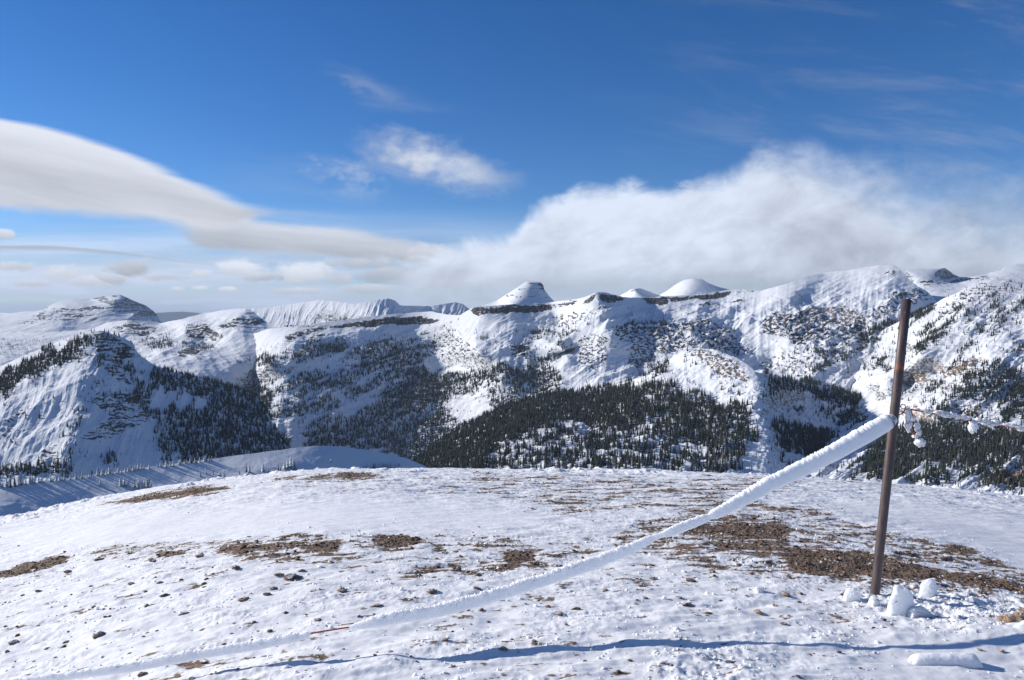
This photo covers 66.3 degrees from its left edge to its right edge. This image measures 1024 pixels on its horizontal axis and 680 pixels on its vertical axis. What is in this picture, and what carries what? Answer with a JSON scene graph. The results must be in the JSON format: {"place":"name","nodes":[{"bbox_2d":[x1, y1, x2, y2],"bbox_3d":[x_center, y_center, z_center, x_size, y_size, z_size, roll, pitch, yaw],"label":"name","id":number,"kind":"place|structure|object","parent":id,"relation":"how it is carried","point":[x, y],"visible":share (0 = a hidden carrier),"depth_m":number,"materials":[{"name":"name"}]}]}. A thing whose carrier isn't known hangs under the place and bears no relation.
{"place":"outdoors","nodes":[
{"label":"outdoors","id":0,"kind":"place"},
{"bbox_2d":[0,294,161,332],"bbox_3d":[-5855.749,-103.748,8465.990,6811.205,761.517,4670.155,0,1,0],"label":"mountain","id":1,"kind":"structure","parent":0,"point":[71,315],"depth_m":7680.77,"materials":[{"name":"white snow"}]},
{"bbox_2d":[0,309,278,389],"bbox_3d":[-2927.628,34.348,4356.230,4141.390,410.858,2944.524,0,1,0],"label":"mountain","id":2,"kind":"structure","parent":0,"point":[228,335],"depth_m":3786.93,"materials":[{"name":"white snow"}]},
{"bbox_2d":[0,331,289,485],"bbox_3d":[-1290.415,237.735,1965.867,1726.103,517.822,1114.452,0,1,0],"label":"mountain","id":3,"kind":"structure","parent":0,"point":[129,434],"depth_m":1802.83,"materials":[{"name":"white snow"}]},
{"bbox_2d":[156,312,200,322],"bbox_3d":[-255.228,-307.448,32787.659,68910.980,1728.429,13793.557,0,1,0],"label":"hills","id":4,"kind":"structure","parent":0,"point":[163,317],"depth_m":30663.58,"materials":[{"name":"white snow"}]},
{"bbox_2d":[0,446,426,515],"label":"hill","id":5,"kind":"structure","parent":0,"point":[23,498],"depth_m":245.52,"materials":[{"name":"white snow"}]},
{"bbox_2d":[139,478,143,489],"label":"frosted tree","id":6,"kind":"object","parent":5,"relation":"on","point":[141,485],"visible":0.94,"depth_m":234.32,"materials":[{"name":"grey plant"}]},
{"bbox_2d":[178,298,468,327],"bbox_3d":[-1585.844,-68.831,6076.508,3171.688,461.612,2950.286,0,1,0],"label":"mountain","id":7,"kind":"structure","parent":0,"point":[305,313],"depth_m":5318.01,"materials":[{"name":"white snow"}]},
{"bbox_2d":[0,466,1023,679],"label":"ground","id":8,"kind":"structure","parent":0,"point":[242,512],"depth_m":5.58,"materials":[{"name":"white snow"}]},
{"bbox_2d":[8,639,17,645],"bbox_3d":[-2.984,1.810,4.692,0.055,0.025,0.051,1,2,43],"label":"stone","id":9,"kind":"object","parent":8,"relation":"on","point":[12,642],"visible":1,"depth_m":4.68,"materials":[{"name":"grey stone"}]},
{"bbox_2d":[92,631,105,638],"bbox_3d":[-2.365,1.698,4.508,0.058,0.046,0.091,-2,-12,45],"label":"stone","id":10,"kind":"object","parent":8,"relation":"on","point":[99,634],"visible":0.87,"depth_m":4.49,"materials":[{"name":"grey stone"}]},
{"bbox_2d":[137,671,147,677],"bbox_3d":[-1.735,1.570,3.679,0.048,0.028,0.051,0,2,14],"label":"stone","id":11,"kind":"object","parent":8,"relation":"on","point":[141,673],"visible":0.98,"depth_m":3.67,"materials":[{"name":"grey stone"}]},
{"bbox_2d":[195,552,204,557],"bbox_3d":[-2.604,1.810,6.528,0.076,0.049,0.134,0,1,-4],"label":"stone","id":12,"kind":"object","parent":8,"relation":"on","point":[202,554],"visible":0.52,"depth_m":6.52,"materials":[{"name":"grey stone"}]},
{"bbox_2d":[232,565,239,569],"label":"stone","id":13,"kind":"object","parent":8,"relation":"on","point":[236,567],"visible":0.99,"depth_m":5.75,"materials":[{"name":"grey stone"}]},
{"bbox_2d":[238,597,247,601],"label":"stone","id":14,"kind":"object","parent":8,"relation":"on","point":[241,599],"visible":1,"depth_m":4.80,"materials":[{"name":"grey stone"}]},
{"bbox_2d":[283,573,302,580],"bbox_3d":[-1.479,1.622,5.328,0.128,0.070,0.125,8,-6,37],"label":"stone","id":15,"kind":"object","parent":8,"relation":"on","point":[290,577],"visible":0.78,"depth_m":5.30,"materials":[{"name":"grey stone"}]},
{"bbox_2d":[336,587,346,592],"bbox_3d":[-1.056,1.556,4.861,0.052,0.044,0.088,-1,2,-31],"label":"stone","id":16,"kind":"object","parent":8,"relation":"on","point":[342,590],"visible":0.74,"depth_m":4.84,"materials":[{"name":"grey stone"}]},
{"bbox_2d":[370,603,382,606],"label":"stone","id":17,"kind":"object","parent":8,"relation":"on","point":[377,605],"visible":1,"depth_m":4.45,"materials":[{"name":"grey stone"}]},
{"bbox_2d":[427,588,436,593],"bbox_3d":[-0.486,1.529,4.767,0.065,0.035,0.065,-12,14,-39],"label":"stone","id":18,"kind":"object","parent":8,"relation":"on","point":[432,591],"visible":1,"depth_m":4.75,"materials":[{"name":"grey stone"}]},
{"bbox_2d":[450,567,461,570],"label":"stone","id":19,"kind":"object","parent":8,"relation":"on","point":[456,568],"visible":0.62,"depth_m":5.49,"materials":[{"name":"grey stone"}]},
{"bbox_2d":[498,646,507,650],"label":"stone","id":20,"kind":"object","parent":8,"relation":"on","point":[503,648],"visible":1,"depth_m":3.65,"materials":[{"name":"grey stone"}]},
{"bbox_2d":[0,469,1023,679],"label":"turf clods","id":21,"kind":"object","parent":8,"relation":"on","point":[968,578],"visible":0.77,"depth_m":6.66,"materials":[{"name":"brown plant"}]},
{"bbox_2d":[1,513,1023,679],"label":"snow crumbs","id":22,"kind":"object","parent":8,"relation":"on","point":[636,616],"visible":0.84,"depth_m":4.69,"materials":[{"name":"white snow"}]},
{"bbox_2d":[556,611,562,615],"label":"stone","id":23,"kind":"object","parent":8,"relation":"on","point":[559,613],"visible":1,"depth_m":4.28,"materials":[{"name":"grey stone"}]},
{"bbox_2d":[686,578,696,581],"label":"stone","id":24,"kind":"object","parent":8,"relation":"on","point":[690,580],"visible":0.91,"depth_m":5.20,"materials":[{"name":"stone"}]},
{"bbox_2d":[754,610,762,614],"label":"stone","id":25,"kind":"object","parent":8,"relation":"on","point":[758,612],"visible":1,"depth_m":4.45,"materials":[{"name":"stone"}]},
{"bbox_2d":[753,586,764,592],"bbox_3d":[1.574,1.585,4.984,0.072,0.054,0.060,-1,2,-25],"label":"snow chunk","id":26,"kind":"object","parent":8,"relation":"on","point":[758,589],"visible":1,"depth_m":4.97,"materials":[{"name":"white snow"}]},
{"bbox_2d":[779,592,790,597],"bbox_3d":[1.724,1.611,4.955,0.075,0.041,0.065,3,-2,17],"label":"stone","id":27,"kind":"object","parent":8,"relation":"on","point":[784,594],"visible":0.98,"depth_m":4.94,"materials":[{"name":"stone"}]},
{"bbox_2d":[843,587,860,601],"bbox_3d":[2.114,1.589,4.882,0.119,0.094,0.076,0,2,-12],"label":"snow chunk","id":28,"kind":"object","parent":8,"relation":"on","point":[851,594],"visible":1,"depth_m":4.86,"materials":[{"name":"white snow"}]},
{"bbox_2d":[867,595,879,606],"bbox_3d":[2.195,1.589,4.746,0.098,0.083,0.052,-1,2,-20],"label":"snow chunk","id":29,"kind":"object","parent":8,"relation":"on","point":[873,600],"visible":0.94,"depth_m":4.73,"materials":[{"name":"white snow"}]},
{"bbox_2d":[870,299,916,594],"bbox_3d":[2.461,0.730,5.062,0.285,1.988,0.059,0,1,0],"label":"fence post","id":30,"kind":"object","parent":8,"relation":"on","point":[895,405],"visible":0.94,"depth_m":5.04,"materials":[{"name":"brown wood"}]},
{"bbox_2d":[5,413,901,679],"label":"rope","id":31,"kind":"object","parent":30,"relation":"attached to","point":[859,437],"visible":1,"depth_m":3.95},
{"bbox_2d":[902,405,1023,447],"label":"rope","id":32,"kind":"object","parent":30,"relation":"attached to","point":[972,426],"visible":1,"depth_m":5.11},
{"bbox_2d":[886,585,914,615],"bbox_3d":[2.224,1.527,4.505,0.181,0.262,0.105,0,1,-8],"label":"snow chunk","id":33,"kind":"object","parent":8,"relation":"on","point":[901,602],"visible":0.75,"depth_m":4.47,"materials":[{"name":"white snow"}]},
{"bbox_2d":[906,605,932,617],"bbox_3d":[2.326,1.561,4.497,0.191,0.095,0.091,-1,2,-22],"label":"snow chunk","id":34,"kind":"object","parent":8,"relation":"on","point":[916,611],"visible":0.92,"depth_m":4.46,"materials":[{"name":"white snow"}]},
{"bbox_2d":[919,578,937,597],"bbox_3d":[2.727,1.638,5.138,0.146,0.165,0.092,0,1,0],"label":"snow chunk","id":35,"kind":"object","parent":8,"relation":"on","point":[928,587],"visible":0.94,"depth_m":5.12,"materials":[{"name":"white snow"}]},
{"bbox_2d":[908,652,982,668],"bbox_3d":[2.087,1.537,3.779,0.356,0.053,0.094,0,1,0],"label":"snow slab","id":36,"kind":"object","parent":8,"relation":"on","point":[969,660],"depth_m":3.75,"materials":[{"name":"white snow"}]},
{"bbox_2d":[997,607,1023,629],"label":"boulder","id":37,"kind":"object","parent":8,"relation":"on","point":[1015,619],"visible":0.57,"depth_m":4.31,"materials":[{"name":"brown stone"}]},
{"bbox_2d":[0,0,1023,312],"label":"sky","id":38,"kind":"structure","parent":0,"point":[196,156],"materials":[{"name":"blue"}]},
{"bbox_2d":[482,281,554,305],"bbox_3d":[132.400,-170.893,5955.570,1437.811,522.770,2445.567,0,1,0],"label":"mountain","id":39,"kind":"structure","parent":0,"point":[529,293],"depth_m":5553.74,"materials":[{"name":"white snow"}]},
{"bbox_2d":[252,265,936,459],"bbox_3d":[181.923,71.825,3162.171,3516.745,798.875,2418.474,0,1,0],"label":"mountain","id":40,"kind":"structure","parent":0,"point":[808,311],"depth_m":3050.86,"materials":[{"name":"white snow"}]},
{"bbox_2d":[0,278,1023,494],"bbox_3d":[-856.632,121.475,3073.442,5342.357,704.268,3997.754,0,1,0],"label":"forest","id":41,"kind":"object","parent":40,"relation":"on","point":[443,450],"visible":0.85,"depth_m":1967.90,"materials":[{"name":"green plant"}]},
{"bbox_2d":[433,348,852,474],"bbox_3d":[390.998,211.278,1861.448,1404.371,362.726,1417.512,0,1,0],"label":"mountain","id":42,"kind":"structure","parent":0,"point":[703,375],"depth_m":1862.15,"materials":[{"name":"white snow"}]},
{"bbox_2d":[620,279,730,297],"bbox_3d":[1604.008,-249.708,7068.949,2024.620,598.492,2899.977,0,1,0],"label":"mountain","id":43,"kind":"structure","parent":0,"point":[690,286],"depth_m":6832.71,"materials":[{"name":"white snow"}]},
{"bbox_2d":[805,278,1023,495],"bbox_3d":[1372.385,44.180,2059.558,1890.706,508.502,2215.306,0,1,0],"label":"mountain","id":44,"kind":"structure","parent":0,"point":[926,367],"depth_m":2078.08,"materials":[{"name":"white snow"}]},
{"bbox_2d":[905,264,1023,301],"bbox_3d":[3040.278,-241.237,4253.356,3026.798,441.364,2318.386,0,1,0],"label":"mountain","id":45,"kind":"structure","parent":0,"point":[938,284],"depth_m":4285.81,"materials":[{"name":"white snow"}]}
]}

